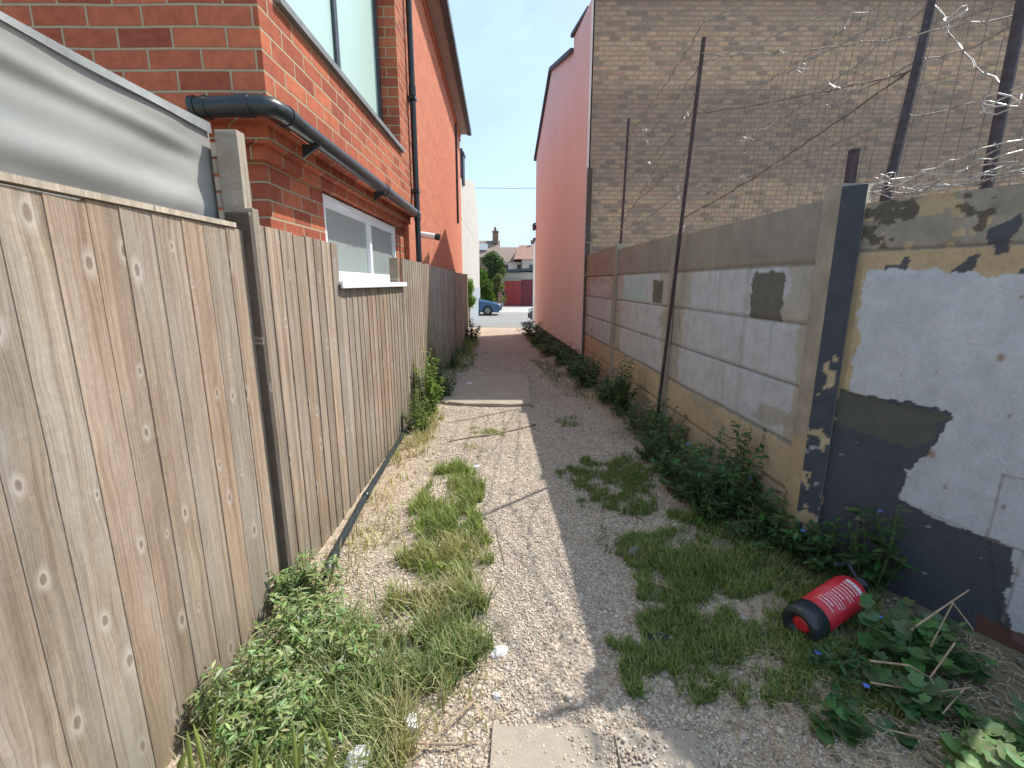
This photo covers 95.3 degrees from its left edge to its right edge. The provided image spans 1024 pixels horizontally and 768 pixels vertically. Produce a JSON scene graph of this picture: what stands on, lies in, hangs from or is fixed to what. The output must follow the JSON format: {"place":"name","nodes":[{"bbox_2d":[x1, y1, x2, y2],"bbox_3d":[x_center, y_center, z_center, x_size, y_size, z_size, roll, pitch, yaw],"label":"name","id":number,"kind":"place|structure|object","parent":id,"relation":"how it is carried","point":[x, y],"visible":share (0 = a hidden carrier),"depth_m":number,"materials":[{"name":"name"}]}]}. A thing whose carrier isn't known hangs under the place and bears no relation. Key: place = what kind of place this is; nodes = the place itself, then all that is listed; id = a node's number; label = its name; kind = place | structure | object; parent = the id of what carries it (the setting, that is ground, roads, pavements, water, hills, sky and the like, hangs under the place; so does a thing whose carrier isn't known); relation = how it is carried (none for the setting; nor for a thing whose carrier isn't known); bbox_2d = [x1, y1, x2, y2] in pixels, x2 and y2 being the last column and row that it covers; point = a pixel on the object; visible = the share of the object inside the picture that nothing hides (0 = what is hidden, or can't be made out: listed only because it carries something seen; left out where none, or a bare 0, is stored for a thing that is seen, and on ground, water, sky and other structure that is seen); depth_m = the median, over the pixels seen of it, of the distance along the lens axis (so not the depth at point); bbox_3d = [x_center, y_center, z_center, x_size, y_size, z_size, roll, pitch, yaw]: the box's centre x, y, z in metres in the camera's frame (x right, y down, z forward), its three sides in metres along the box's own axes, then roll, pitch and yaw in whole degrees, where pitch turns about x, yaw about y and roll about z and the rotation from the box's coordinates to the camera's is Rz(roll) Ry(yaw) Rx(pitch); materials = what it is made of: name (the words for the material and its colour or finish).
{"place":"outdoors","nodes":[
{"label":"outdoors","id":0,"kind":"place"},
{"bbox_2d":[479,227,500,270],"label":"terraced house","id":1,"kind":"structure","parent":0,"point":[487,246],"depth_m":53.38,"materials":[{"name":"brown brick"}]},
{"bbox_2d":[497,292,502,308],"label":"brick pier","id":2,"kind":"structure","parent":0,"point":[499,297],"depth_m":36.22,"materials":[{"name":"brown brick"}]},
{"bbox_2d":[472,312,532,326],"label":"road","id":3,"kind":"structure","parent":0,"point":[504,319],"depth_m":25.97,"materials":[{"name":"grey asphalt"}]},
{"bbox_2d":[479,298,500,315],"bbox_3d":[-2.740,-5.136,29.787,4.098,1.421,1.765,0,12,0],"label":"parked car","id":4,"kind":"object","parent":3,"relation":"on","point":[487,307],"visible":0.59,"depth_m":29.02,"materials":[{"name":"blue paint"}]},
{"bbox_2d":[528,308,532,319],"bbox_3d":[2.922,-3.763,23.332,4.225,1.465,1.820,0,12,0],"label":"parked car","id":5,"kind":"object","parent":3,"relation":"on","point":[530,314],"visible":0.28,"depth_m":22.59,"materials":[{"name":"paint"}]},
{"bbox_2d":[502,268,532,305],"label":"garage","id":6,"kind":"structure","parent":0,"point":[518,289],"depth_m":41.35,"materials":[{"name":"stone"}]},
{"bbox_2d":[505,281,520,305],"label":"door","id":7,"kind":"structure","parent":6,"relation":"in","point":[512,288],"depth_m":41.44,"materials":[{"name":"red wood"}]},
{"bbox_2d":[521,280,532,305],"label":"door","id":8,"kind":"structure","parent":6,"relation":"in","point":[526,285],"depth_m":41.42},
{"bbox_2d":[448,0,590,246],"label":"sky","id":9,"kind":"structure","parent":0,"point":[506,49],"materials":[{"name":"blue"}]},
{"bbox_2d":[514,240,532,272],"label":"terraced house","id":10,"kind":"structure","parent":0,"point":[524,253],"depth_m":56.50,"materials":[{"name":"tile"}]},
{"bbox_2d":[164,331,909,767],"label":"grass","id":11,"kind":"structure","parent":0,"point":[366,693],"depth_m":2.07,"materials":[{"name":"green plant"}]},
{"bbox_2d":[344,742,375,767],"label":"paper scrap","id":12,"kind":"object","parent":11,"relation":"on","point":[350,755],"visible":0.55,"depth_m":1.49,"materials":[{"name":"white paper"}]},
{"bbox_2d":[636,576,679,593],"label":"twig","id":13,"kind":"object","parent":11,"relation":"on","point":[657,583],"visible":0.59,"depth_m":2.39,"materials":[{"name":"brown wood"}]},
{"bbox_2d":[167,306,1023,767],"bbox_3d":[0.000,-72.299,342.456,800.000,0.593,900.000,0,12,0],"label":"ground","id":14,"kind":"structure","parent":0,"point":[497,340],"depth_m":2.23,"materials":[{"name":"beige gravel"}]},
{"bbox_2d":[0,0,421,287],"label":"red brick house","id":15,"kind":"structure","parent":14,"relation":"on","point":[314,102],"depth_m":2.85,"materials":[{"name":"brick"}]},
{"bbox_2d":[274,0,404,152],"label":"window","id":16,"kind":"structure","parent":15,"relation":"in","point":[344,33],"depth_m":4.14,"materials":[{"name":"clear glass"}]},
{"bbox_2d":[322,193,406,287],"bbox_3d":[-1.290,-1.260,4.357,0.373,0.688,2.810,0,12,0],"label":"window","id":17,"kind":"structure","parent":15,"relation":"in","point":[365,243],"depth_m":4.32,"materials":[{"name":"white plastic"}]},
{"bbox_2d":[0,129,433,767],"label":"wooden fence","id":18,"kind":"object","parent":14,"relation":"on","point":[202,425],"visible":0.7,"depth_m":1.50,"materials":[{"name":"brown wood"}]},
{"bbox_2d":[0,11,219,226],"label":"plastic sheeting","id":19,"kind":"object","parent":18,"relation":"attached to","point":[69,117],"visible":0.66,"depth_m":1.40,"materials":[{"name":"grey plastic"}]},
{"bbox_2d":[210,142,224,226],"bbox_3d":[-1.403,-0.764,2.039,0.435,0.531,0.038,0,12,0],"label":"slatted screen","id":20,"kind":"object","parent":18,"relation":"attached to","point":[217,179],"depth_m":2.00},
{"bbox_2d":[183,633,313,740],"bbox_3d":[-0.938,1.104,1.706,0.396,0.276,0.394,8,14,31],"label":"leafy weed","id":21,"kind":"object","parent":14,"relation":"on","point":[253,669],"visible":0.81,"depth_m":1.68,"materials":[{"name":"green plant"}]},
{"bbox_2d":[206,678,347,767],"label":"leafy weed","id":22,"kind":"object","parent":14,"relation":"on","point":[273,719],"visible":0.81,"depth_m":1.55,"materials":[{"name":"green plant"}]},
{"bbox_2d":[176,696,389,767],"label":"barley grass","id":23,"kind":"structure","parent":14,"relation":"on","point":[189,755],"depth_m":1.30,"materials":[{"name":"green plant"}]},
{"bbox_2d":[241,589,349,673],"bbox_3d":[-0.892,1.033,1.961,0.411,0.282,0.381,-4,13,-20],"label":"leafy weed","id":24,"kind":"object","parent":14,"relation":"on","point":[296,633],"visible":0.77,"depth_m":1.95,"materials":[{"name":"green plant"}]},
{"bbox_2d":[265,548,347,623],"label":"leafy weed","id":25,"kind":"object","parent":14,"relation":"on","point":[304,578],"visible":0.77,"depth_m":2.23,"materials":[{"name":"green plant"}]},
{"bbox_2d":[293,616,384,689],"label":"leafy weed","id":26,"kind":"object","parent":14,"relation":"on","point":[339,665],"visible":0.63,"depth_m":1.86,"materials":[{"name":"green plant"}]},
{"bbox_2d":[320,413,418,581],"bbox_3d":[-1.066,0.656,4.115,0.091,0.094,3.436,0,12,-2],"label":"ground pipe","id":27,"kind":"object","parent":14,"relation":"on","point":[347,529],"visible":0.73,"depth_m":3.19,"materials":[{"name":"black plastic"}]},
{"bbox_2d":[402,713,417,732],"bbox_3d":[-0.361,1.202,1.661,0.059,0.034,0.073,-6,14,-27],"label":"crumpled tissue","id":28,"kind":"object","parent":14,"relation":"on","point":[407,720],"visible":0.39,"depth_m":1.65,"materials":[{"name":"white paper"}]},
{"bbox_2d":[401,591,419,610],"bbox_3d":[-0.499,1.064,2.313,0.104,0.038,0.142,-1,12,-3],"label":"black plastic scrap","id":29,"kind":"object","parent":14,"relation":"on","point":[410,607],"visible":0.21,"depth_m":2.29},
{"bbox_2d":[402,386,435,431],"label":"fence weed","id":30,"kind":"object","parent":14,"relation":"on","point":[420,414],"visible":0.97,"depth_m":4.91,"materials":[{"name":"green plant"}]},
{"bbox_2d":[412,349,444,416],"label":"fence weed","id":31,"kind":"object","parent":14,"relation":"on","point":[428,389],"visible":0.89,"depth_m":5.43,"materials":[{"name":"green plant"}]},
{"bbox_2d":[403,0,470,273],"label":"red brick house","id":32,"kind":"structure","parent":14,"relation":"on","point":[442,121],"depth_m":8.79,"materials":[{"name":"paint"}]},
{"bbox_2d":[421,231,440,240],"bbox_3d":[-1.200,-2.126,6.702,0.357,0.132,0.091,0,12,0],"label":"security camera","id":33,"kind":"object","parent":32,"relation":"attached to","point":[433,236],"visible":0.72,"depth_m":6.67,"materials":[{"name":"white plastic"}]},
{"bbox_2d":[428,315,449,390],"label":"fence weed","id":34,"kind":"object","parent":14,"relation":"on","point":[434,354],"visible":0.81,"depth_m":6.46,"materials":[{"name":"green plant"}]},
{"bbox_2d":[411,700,474,758],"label":"twig","id":35,"kind":"object","parent":14,"relation":"on","point":[444,727],"visible":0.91,"depth_m":1.63,"materials":[{"name":"brown wood"}]},
{"bbox_2d":[431,364,457,398],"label":"fence weed","id":36,"kind":"object","parent":14,"relation":"on","point":[448,386],"visible":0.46,"depth_m":6.40,"materials":[{"name":"green plant"}]},
{"bbox_2d":[417,739,476,745],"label":"twig","id":37,"kind":"object","parent":14,"relation":"on","point":[450,744],"visible":0.84,"depth_m":1.59,"materials":[{"name":"beige wood"}]},
{"bbox_2d":[430,266,468,378],"bbox_3d":[-1.289,-1.526,10.157,0.111,1.890,6.902,0,12,-1],"label":"wooden fence","id":38,"kind":"object","parent":14,"relation":"on","point":[449,295],"visible":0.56,"depth_m":9.07,"materials":[{"name":"brown wood"}]},
{"bbox_2d":[444,348,459,368],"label":"fence weed","id":39,"kind":"object","parent":14,"relation":"on","point":[452,362],"visible":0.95,"depth_m":8.49,"materials":[{"name":"green plant"}]},
{"bbox_2d":[455,340,471,353],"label":"fence weed","id":40,"kind":"object","parent":14,"relation":"on","point":[462,349],"visible":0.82,"depth_m":10.35,"materials":[{"name":"green plant"}]},
{"bbox_2d":[460,148,479,327],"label":"rendered house","id":41,"kind":"structure","parent":14,"relation":"on","point":[470,239],"depth_m":22.10,"materials":[{"name":"paint"}]},
{"bbox_2d":[468,278,476,326],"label":"garden bush","id":42,"kind":"object","parent":14,"relation":"on","point":[472,299],"visible":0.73,"depth_m":20.16,"materials":[{"name":"green plant"}]},
{"bbox_2d":[465,318,480,339],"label":"fence weed","id":43,"kind":"object","parent":14,"relation":"on","point":[471,331],"visible":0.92,"depth_m":12.81,"materials":[{"name":"green plant"}]},
{"bbox_2d":[441,372,530,406],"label":"concrete slab","id":44,"kind":"structure","parent":14,"relation":"on","point":[485,389],"depth_m":6.69,"materials":[{"name":"grey concrete"}]},
{"bbox_2d":[479,267,495,301],"bbox_3d":[-2.207,-7.556,36.717,1.935,3.253,1.753,0,12,0],"label":"garden tree","id":45,"kind":"object","parent":14,"relation":"on","point":[486,287],"visible":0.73,"depth_m":36.47,"materials":[{"name":"green plant"}]},
{"bbox_2d":[449,424,535,441],"bbox_3d":[-0.172,0.515,4.908,1.044,0.026,0.050,-8,14,-31],"label":"metal rod","id":46,"kind":"object","parent":14,"relation":"on","point":[493,433],"visible":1,"depth_m":4.86,"materials":[{"name":"brown metal"}]},
{"bbox_2d":[480,250,506,302],"bbox_3d":[-1.726,-8.765,38.932,2.595,4.679,2.054,0,12,0],"label":"garden tree","id":47,"kind":"object","parent":14,"relation":"on","point":[493,262],"visible":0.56,"depth_m":38.44,"materials":[{"name":"green plant"}]},
{"bbox_2d":[492,691,500,699],"bbox_3d":[-0.061,1.193,1.793,0.030,0.017,0.039,-10,16,-39],"label":"paper scrap","id":48,"kind":"object","parent":14,"relation":"on","point":[496,696],"visible":0.95,"depth_m":1.78,"materials":[{"name":"white paper"}]},
{"bbox_2d":[492,273,504,302],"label":"garden bush","id":49,"kind":"object","parent":14,"relation":"on","point":[499,285],"visible":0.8,"depth_m":37.63,"materials":[{"name":"green plant"}]},
{"bbox_2d":[489,645,507,658],"bbox_3d":[-0.057,1.145,2.005,0.087,0.022,0.066,-11,17,-42],"label":"crumpled tissue","id":50,"kind":"object","parent":14,"relation":"on","point":[499,650],"visible":0.93,"depth_m":1.99,"materials":[{"name":"white paper"}]},
{"bbox_2d":[496,527,504,563],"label":"twig","id":51,"kind":"object","parent":14,"relation":"on","point":[500,545],"visible":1,"depth_m":2.79,"materials":[{"name":"brown wood"}]},
{"bbox_2d":[500,247,521,280],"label":"terraced house","id":52,"kind":"structure","parent":14,"relation":"on","point":[508,254],"depth_m":58.45,"materials":[{"name":"brown tile"}]},
{"bbox_2d":[516,264,521,268],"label":"window","id":53,"kind":"structure","parent":52,"relation":"in","point":[518,266],"depth_m":58.13,"materials":[{"name":"grey glass"}]},
{"bbox_2d":[516,317,540,337],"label":"weed plant","id":54,"kind":"object","parent":14,"relation":"on","point":[528,327],"visible":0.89,"depth_m":13.29,"materials":[{"name":"green plant"}]},
{"bbox_2d":[531,238,534,325],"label":"white house","id":55,"kind":"structure","parent":14,"relation":"on","point":[533,242],"depth_m":19.39,"materials":[{"name":"paint"}]},
{"bbox_2d":[527,330,550,345],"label":"weed plant","id":56,"kind":"object","parent":14,"relation":"on","point":[537,339],"visible":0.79,"depth_m":11.56,"materials":[{"name":"green plant"}]},
{"bbox_2d":[490,723,605,767],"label":"paving slab","id":57,"kind":"structure","parent":14,"relation":"on","point":[529,752],"depth_m":1.58,"materials":[{"name":"concrete"}]},
{"bbox_2d":[534,334,565,355],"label":"weed plant","id":58,"kind":"object","parent":14,"relation":"on","point":[547,345],"visible":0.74,"depth_m":10.00,"materials":[{"name":"green plant"}]},
{"bbox_2d":[549,341,580,364],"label":"weed plant","id":59,"kind":"object","parent":14,"relation":"on","point":[559,357],"visible":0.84,"depth_m":8.67,"materials":[{"name":"green plant"}]},
{"bbox_2d":[560,349,592,375],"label":"weed plant","id":60,"kind":"object","parent":14,"relation":"on","point":[579,357],"visible":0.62,"depth_m":7.56,"materials":[{"name":"green plant"}]},
{"bbox_2d":[565,355,603,387],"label":"weed plant","id":61,"kind":"object","parent":14,"relation":"on","point":[584,378],"visible":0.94,"depth_m":6.67,"materials":[{"name":"green plant"}]},
{"bbox_2d":[581,168,592,363],"bbox_3d":[1.298,-1.945,8.122,0.075,3.370,0.060,0,12,0],"label":"dark post","id":62,"kind":"object","parent":14,"relation":"on","point":[588,210],"visible":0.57,"depth_m":7.98,"materials":[{"name":"black metal"}]},
{"bbox_2d":[585,372,625,402],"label":"weed plant","id":63,"kind":"object","parent":14,"relation":"on","point":[602,398],"visible":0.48,"depth_m":5.68,"materials":[{"name":"green plant"}]},
{"bbox_2d":[602,353,640,416],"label":"weed plant","id":64,"kind":"object","parent":14,"relation":"on","point":[621,400],"visible":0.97,"depth_m":5.08,"materials":[{"name":"green plant"}]},
{"bbox_2d":[628,546,638,555],"bbox_3d":[0.715,0.968,2.713,0.100,0.034,0.068,-9,15,-36],"label":"grey stone","id":65,"kind":"object","parent":14,"relation":"on","point":[633,550],"visible":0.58,"depth_m":2.70,"materials":[{"name":"grey stone"}]},
{"bbox_2d":[616,395,667,435],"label":"weed plant","id":66,"kind":"object","parent":14,"relation":"on","point":[632,416],"visible":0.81,"depth_m":4.49,"materials":[{"name":"green plant"}]},
{"bbox_2d":[633,439,671,461],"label":"weed plant","id":67,"kind":"object","parent":14,"relation":"on","point":[646,448],"visible":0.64,"depth_m":3.88,"materials":[{"name":"green plant"}]},
{"bbox_2d":[647,632,670,643],"bbox_3d":[0.650,1.125,2.063,0.115,0.017,0.071,1,12,6],"label":"black plastic scrap","id":68,"kind":"object","parent":14,"relation":"on","point":[653,638],"visible":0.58,"depth_m":2.06,"materials":[{"name":"black plastic"}]},
{"bbox_2d":[629,395,688,454],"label":"weed plant","id":69,"kind":"object","parent":14,"relation":"on","point":[666,427],"visible":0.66,"depth_m":3.99,"materials":[{"name":"green plant"}]},
{"bbox_2d":[614,728,715,767],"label":"paving slab","id":70,"kind":"structure","parent":14,"relation":"on","point":[679,756],"depth_m":1.57,"materials":[{"name":"concrete"}]},
{"bbox_2d":[322,435,1023,767],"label":"straw","id":71,"kind":"object","parent":14,"relation":"on","point":[762,684],"visible":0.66,"depth_m":1.69,"materials":[{"name":"plant"}]},
{"bbox_2d":[657,466,690,500],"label":"weed plant","id":72,"kind":"object","parent":14,"relation":"on","point":[673,483],"visible":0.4,"depth_m":3.27,"materials":[{"name":"green plant"}]},
{"bbox_2d":[641,424,713,476],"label":"weed plant","id":73,"kind":"object","parent":14,"relation":"on","point":[663,453],"visible":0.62,"depth_m":3.53,"materials":[{"name":"green plant"}]},
{"bbox_2d":[655,439,747,500],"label":"weed plant","id":74,"kind":"object","parent":14,"relation":"on","point":[687,464],"visible":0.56,"depth_m":3.13,"materials":[{"name":"green plant"}]},
{"bbox_2d":[679,480,743,523],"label":"weed plant","id":75,"kind":"object","parent":14,"relation":"on","point":[702,505],"visible":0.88,"depth_m":2.83,"materials":[{"name":"green plant"}]},
{"bbox_2d":[672,421,784,518],"bbox_3d":[1.346,0.529,2.925,0.651,0.604,0.665,0,12,0],"label":"weed plant","id":76,"kind":"object","parent":14,"relation":"on","point":[703,474],"visible":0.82,"depth_m":2.88,"materials":[{"name":"green plant"}]},
{"bbox_2d":[584,183,873,552],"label":"concrete wall","id":77,"kind":"structure","parent":14,"relation":"on","point":[759,322],"depth_m":3.02,"materials":[{"name":"grey concrete"}]},
{"bbox_2d":[724,505,794,550],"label":"weed plant","id":78,"kind":"object","parent":14,"relation":"on","point":[753,529],"visible":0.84,"depth_m":2.59,"materials":[{"name":"green plant"}]},
{"bbox_2d":[534,0,1023,360],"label":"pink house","id":79,"kind":"structure","parent":14,"relation":"on","point":[609,73],"depth_m":7.68,"materials":[{"name":"yellow brick"}]},
{"bbox_2d":[734,483,844,560],"bbox_3d":[1.553,0.716,2.586,0.569,0.364,0.634,0,12,0],"label":"weed plant","id":80,"kind":"object","parent":14,"relation":"on","point":[769,506],"visible":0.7,"depth_m":2.47,"materials":[{"name":"green plant"}]},
{"bbox_2d":[619,0,1023,429],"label":"barbed wire fence","id":81,"kind":"object","parent":14,"relation":"on","point":[988,175],"visible":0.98,"depth_m":2.26,"materials":[{"name":"metal"}]},
{"bbox_2d":[782,562,869,643],"bbox_3d":[1.356,0.930,1.989,0.448,0.220,0.155,-6,14,-27],"label":"fire extinguisher","id":82,"kind":"object","parent":14,"relation":"on","point":[823,610],"visible":0.94,"depth_m":1.93,"materials":[{"name":"red painted metal"},{"name":"black plastic"}]},
{"bbox_2d":[784,517,878,575],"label":"mallow plant","id":83,"kind":"object","parent":14,"relation":"on","point":[817,561],"visible":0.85,"depth_m":2.30,"materials":[{"name":"green plant"}]},
{"bbox_2d":[799,640,872,690],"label":"mallow plant","id":84,"kind":"object","parent":14,"relation":"on","point":[810,655],"visible":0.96,"depth_m":1.75,"materials":[{"name":"green plant"}]},
{"bbox_2d":[810,682,918,750],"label":"mallow plant","id":85,"kind":"object","parent":14,"relation":"on","point":[854,731],"visible":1,"depth_m":1.53,"materials":[{"name":"green plant"}]},
{"bbox_2d":[726,597,1023,767],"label":"leaf litter","id":86,"kind":"object","parent":14,"relation":"on","point":[928,757],"visible":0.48,"depth_m":1.66,"materials":[{"name":"plant"}]},
{"bbox_2d":[833,501,919,594],"bbox_3d":[1.721,0.748,2.183,0.341,0.484,0.316,-7,14,-29],"label":"mallow plant","id":87,"kind":"object","parent":14,"relation":"on","point":[874,576],"visible":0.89,"depth_m":2.16,"materials":[{"name":"green plant"}]},
{"bbox_2d":[857,592,959,677],"bbox_3d":[1.494,0.947,1.771,0.303,0.286,0.307,5,13,22],"label":"mallow plant","id":88,"kind":"object","parent":14,"relation":"on","point":[897,633],"visible":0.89,"depth_m":1.76,"materials":[{"name":"green plant"}]},
{"bbox_2d":[910,589,973,646],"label":"twig","id":89,"kind":"object","parent":88,"relation":"on","point":[933,614],"visible":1,"depth_m":1.65,"materials":[{"name":"brown wood"}]},
{"bbox_2d":[857,650,961,726],"bbox_3d":[1.367,1.040,1.601,0.245,0.160,0.274,0,12,0],"label":"mallow plant","id":90,"kind":"object","parent":14,"relation":"on","point":[910,698],"visible":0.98,"depth_m":1.56,"materials":[{"name":"green plant"}]},
{"bbox_2d":[870,682,970,713],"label":"twig","id":91,"kind":"object","parent":90,"relation":"on","point":[953,700],"visible":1,"depth_m":1.55,"materials":[{"name":"brown wood"}]},
{"bbox_2d":[869,642,955,697],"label":"twig","id":92,"kind":"object","parent":14,"relation":"on","point":[937,666],"visible":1,"depth_m":1.59,"materials":[{"name":"brown wood"}]},
{"bbox_2d":[889,729,938,742],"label":"twig","id":93,"kind":"object","parent":14,"relation":"on","point":[912,735],"visible":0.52,"depth_m":1.47,"materials":[{"name":"brown wood"}]},
{"bbox_2d":[815,183,1023,653],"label":"painted wall","id":94,"kind":"structure","parent":14,"relation":"on","point":[928,426],"depth_m":1.97,"materials":[{"name":"paint"}]},
{"bbox_2d":[889,611,996,689],"bbox_3d":[1.620,0.995,1.796,0.305,0.190,0.337,0,12,0],"label":"mallow plant","id":95,"kind":"object","parent":14,"relation":"on","point":[975,672],"visible":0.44,"depth_m":1.73,"materials":[{"name":"green plant"}]},
{"bbox_2d":[936,720,1023,767],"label":"mallow plant","id":96,"kind":"object","parent":14,"relation":"on","point":[975,748],"visible":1,"depth_m":1.33,"materials":[{"name":"green plant"}]},
{"bbox_2d":[948,694,1023,754],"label":"mallow plant","id":97,"kind":"object","parent":14,"relation":"on","point":[994,727],"visible":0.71,"depth_m":1.47,"materials":[{"name":"green plant"}]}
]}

